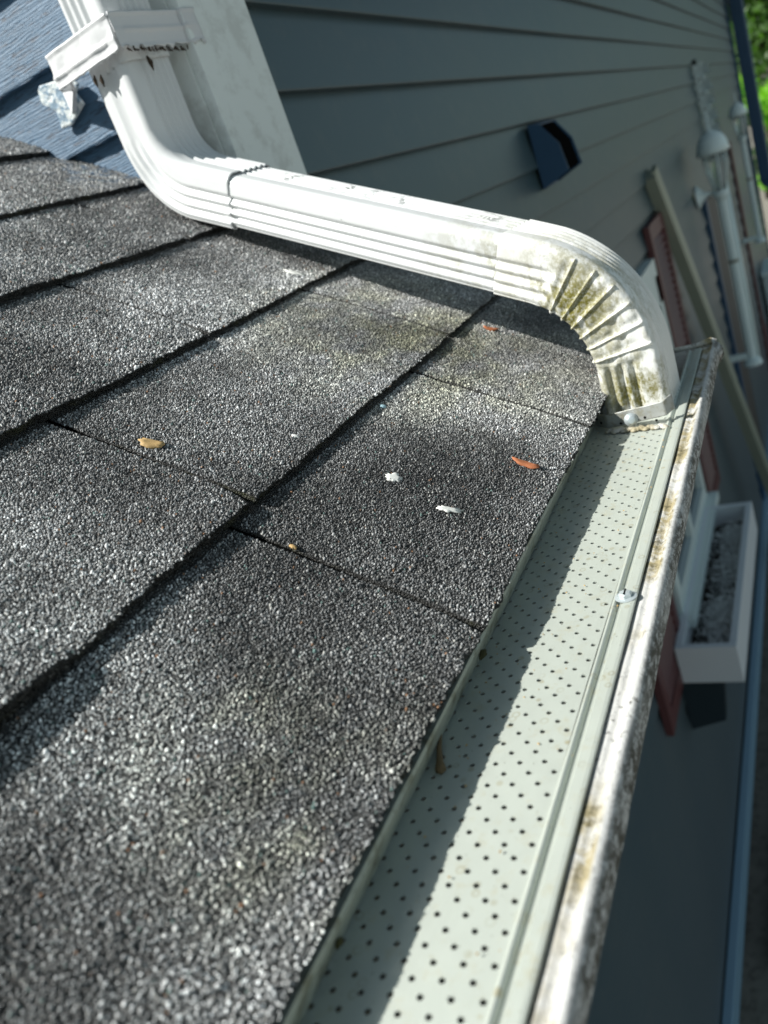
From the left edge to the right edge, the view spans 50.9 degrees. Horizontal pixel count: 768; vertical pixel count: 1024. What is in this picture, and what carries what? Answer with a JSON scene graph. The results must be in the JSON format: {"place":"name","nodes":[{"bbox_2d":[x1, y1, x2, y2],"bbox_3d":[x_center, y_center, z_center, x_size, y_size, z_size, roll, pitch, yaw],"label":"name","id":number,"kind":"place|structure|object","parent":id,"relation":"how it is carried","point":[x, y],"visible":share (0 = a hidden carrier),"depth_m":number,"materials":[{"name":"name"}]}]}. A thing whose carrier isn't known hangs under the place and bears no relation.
{"place":"outdoors","nodes":[
{"label":"outdoors","id":0,"kind":"place"},
{"bbox_2d":[739,126,767,1023],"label":"ground","id":1,"kind":"structure","parent":0,"point":[754,998],"depth_m":4.60,"materials":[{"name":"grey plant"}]},
{"bbox_2d":[0,0,767,1023],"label":"house","id":2,"kind":"structure","parent":1,"relation":"on","point":[226,712],"depth_m":0.90,"materials":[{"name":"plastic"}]},
{"bbox_2d":[38,7,206,127],"bbox_3d":[-0.501,-0.743,1.382,0.371,0.098,0.190,-9,23,31],"label":"pipe strap","id":3,"kind":"object","parent":2,"relation":"attached to","point":[83,51],"visible":1,"depth_m":1.29,"materials":[{"name":"white paint"}]},
{"bbox_2d":[138,438,164,448],"bbox_3d":[-0.224,-0.067,0.777,0.021,0.015,0.017,-9,23,31],"label":"dry leaf","id":4,"kind":"object","parent":2,"relation":"on","point":[149,443],"visible":1,"depth_m":0.78,"materials":[{"name":"beige plant"}]},
{"bbox_2d":[283,269,305,276],"bbox_3d":[-0.137,-0.367,1.240,0.035,0.023,0.015,-9,23,31],"label":"bird dropping","id":5,"kind":"object","parent":2,"relation":"on","point":[294,272],"visible":1,"depth_m":1.24,"materials":[{"name":"white"}]},
{"bbox_2d":[58,0,680,421],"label":"downspout","id":6,"kind":"object","parent":2,"relation":"attached to","point":[598,296],"visible":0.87,"depth_m":1.13,"materials":[{"name":"white metal"}]},
{"bbox_2d":[385,472,402,481],"bbox_3d":[0.010,-0.035,0.805,0.016,0.011,0.018,-9,23,31],"label":"bird dropping","id":7,"kind":"object","parent":2,"relation":"on","point":[395,476],"visible":1,"depth_m":0.80,"materials":[{"name":"white"}]},
{"bbox_2d":[436,505,463,512],"bbox_3d":[0.063,-0.002,0.770,0.024,0.014,0.010,-18,20,7],"label":"bird dropping","id":8,"kind":"object","parent":2,"relation":"on","point":[447,509],"visible":1,"depth_m":0.77,"materials":[{"name":"white"}]},
{"bbox_2d":[483,325,498,330],"bbox_3d":[0.158,-0.273,1.192,0.022,0.013,0.010,-18,20,7],"label":"dry leaf","id":9,"kind":"object","parent":2,"relation":"on","point":[490,328],"visible":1,"depth_m":1.19,"materials":[{"name":"orange plant"}]},
{"bbox_2d":[308,337,723,1023],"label":"gutter","id":10,"kind":"object","parent":2,"relation":"attached to","point":[566,979],"visible":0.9,"depth_m":0.53,"materials":[{"name":"white paint"}]},
{"bbox_2d":[301,348,701,1023],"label":"gutter guard","id":11,"kind":"object","parent":10,"relation":"on","point":[637,466],"visible":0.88,"depth_m":0.52,"materials":[{"name":"metal"}]},
{"bbox_2d":[335,937,342,949],"bbox_3d":[-0.025,0.234,0.439,0.005,0.005,0.008,-9,23,31],"label":"moss tuft","id":12,"kind":"object","parent":11,"relation":"on","point":[338,942],"visible":1,"depth_m":0.44,"materials":[{"name":"green plant"}]},
{"bbox_2d":[435,734,446,773],"bbox_3d":[0.041,0.171,0.569,0.008,0.009,0.037,-15,21,15],"label":"leaf scrap","id":13,"kind":"object","parent":11,"relation":"on","point":[440,767],"visible":1,"depth_m":0.56,"materials":[{"name":"brown plant"}]},
{"bbox_2d":[479,649,486,659],"bbox_3d":[0.080,0.114,0.651,0.006,0.006,0.013,-9,23,31],"label":"moss tuft","id":14,"kind":"object","parent":11,"relation":"on","point":[482,653],"visible":1,"depth_m":0.65,"materials":[{"name":"green plant"}]},
{"bbox_2d":[397,428,662,955],"bbox_3d":[0.107,0.134,0.600,0.100,0.001,1.089,-9,23,30],"label":"roof grit","id":15,"kind":"object","parent":11,"relation":"on","point":[524,696],"visible":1,"depth_m":0.60,"materials":[{"name":"black stone"}]},
{"bbox_2d":[512,457,538,468],"bbox_3d":[0.152,-0.054,0.863,0.027,0.018,0.011,-9,23,31],"label":"dry leaf","id":16,"kind":"object","parent":2,"relation":"on","point":[527,464],"visible":1,"depth_m":0.86,"materials":[{"name":"orange plant"}]},
{"bbox_2d":[527,119,581,188],"bbox_3d":[0.655,-1.374,3.061,0.108,0.232,0.230,-9,23,31],"label":"vent hood","id":17,"kind":"object","parent":2,"relation":"attached to","point":[557,155],"visible":1,"depth_m":2.99,"materials":[{"name":"blue paint"}]},
{"bbox_2d":[595,394,674,433],"bbox_3d":[0.304,-0.124,1.032,0.051,0.032,0.137,-32,23,-28],"label":"hanger strap","id":18,"kind":"object","parent":2,"relation":"attached to","point":[632,417],"visible":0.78,"depth_m":1.01,"materials":[{"name":"metal"}]},
{"bbox_2d":[637,258,718,627],"bbox_3d":[1.498,-0.434,4.273,0.135,1.555,1.420,-9,23,31],"label":"window","id":19,"kind":"structure","parent":2,"relation":"in","point":[701,499],"depth_m":4.43,"materials":[{"name":"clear glass"}]},
{"bbox_2d":[692,59,720,132],"bbox_3d":[3.097,-3.927,7.729,0.198,0.790,0.078,2,30,47],"label":"hanging ornament","id":20,"kind":"object","parent":2,"relation":"hanging from","point":[704,84],"visible":0.88,"depth_m":7.69,"materials":[{"name":"white paint"}]},
{"bbox_2d":[674,501,756,728],"bbox_3d":[1.837,0.512,4.367,0.302,0.571,1.450,-9,23,31],"label":"planter box","id":21,"kind":"object","parent":2,"relation":"on","point":[711,652],"visible":1,"depth_m":3.97,"materials":[{"name":"white paint"}]},
{"bbox_2d":[695,112,762,366],"bbox_3d":[2.861,-2.230,6.739,0.318,2.123,0.271,-9,23,31],"label":"lantern post","id":22,"kind":"object","parent":2,"relation":"attached to","point":[712,146],"visible":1,"depth_m":6.66,"materials":[{"name":"white metal"}]},
{"bbox_2d":[707,190,764,489],"bbox_3d":[3.476,-1.563,7.913,0.042,3.020,0.750,-9,23,31],"label":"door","id":23,"kind":"structure","parent":2,"relation":"in","point":[712,205],"depth_m":7.77,"materials":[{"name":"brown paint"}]},
{"bbox_2d":[728,93,765,243],"bbox_3d":[4.221,-4.004,9.451,0.280,1.717,0.204,9,35,54],"label":"lantern post","id":24,"kind":"object","parent":2,"relation":"attached to","point":[737,114],"visible":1,"depth_m":9.35,"materials":[{"name":"white metal"}]},
{"bbox_2d":[728,0,767,188],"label":"downspout","id":25,"kind":"object","parent":2,"relation":"attached to","point":[745,57],"visible":1,"depth_m":12.78,"materials":[{"name":"blue paint"}]},
{"bbox_2d":[645,165,767,495],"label":"metal channel","id":26,"kind":"object","parent":1,"relation":"on","point":[657,193],"visible":0.92,"depth_m":5.44,"materials":[{"name":"grey metal"}]},
{"bbox_2d":[726,0,767,198],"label":"broadleaf tree","id":27,"kind":"object","parent":1,"relation":"on","point":[756,12],"visible":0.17,"depth_m":22.80,"materials":[{"name":"green plant"}]},
{"bbox_2d":[739,74,767,191],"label":"leafy bush","id":28,"kind":"object","parent":1,"relation":"on","point":[763,94],"visible":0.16,"depth_m":17.30,"materials":[{"name":"green plant"}]},
{"bbox_2d":[752,124,767,173],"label":"leafy bush","id":29,"kind":"object","parent":1,"relation":"on","point":[755,157],"visible":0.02,"depth_m":20.48,"materials":[{"name":"green plant"}]},
{"bbox_2d":[760,258,767,306],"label":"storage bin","id":30,"kind":"object","parent":1,"relation":"on","point":[764,272],"visible":1,"depth_m":11.33,"materials":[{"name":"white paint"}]}
]}

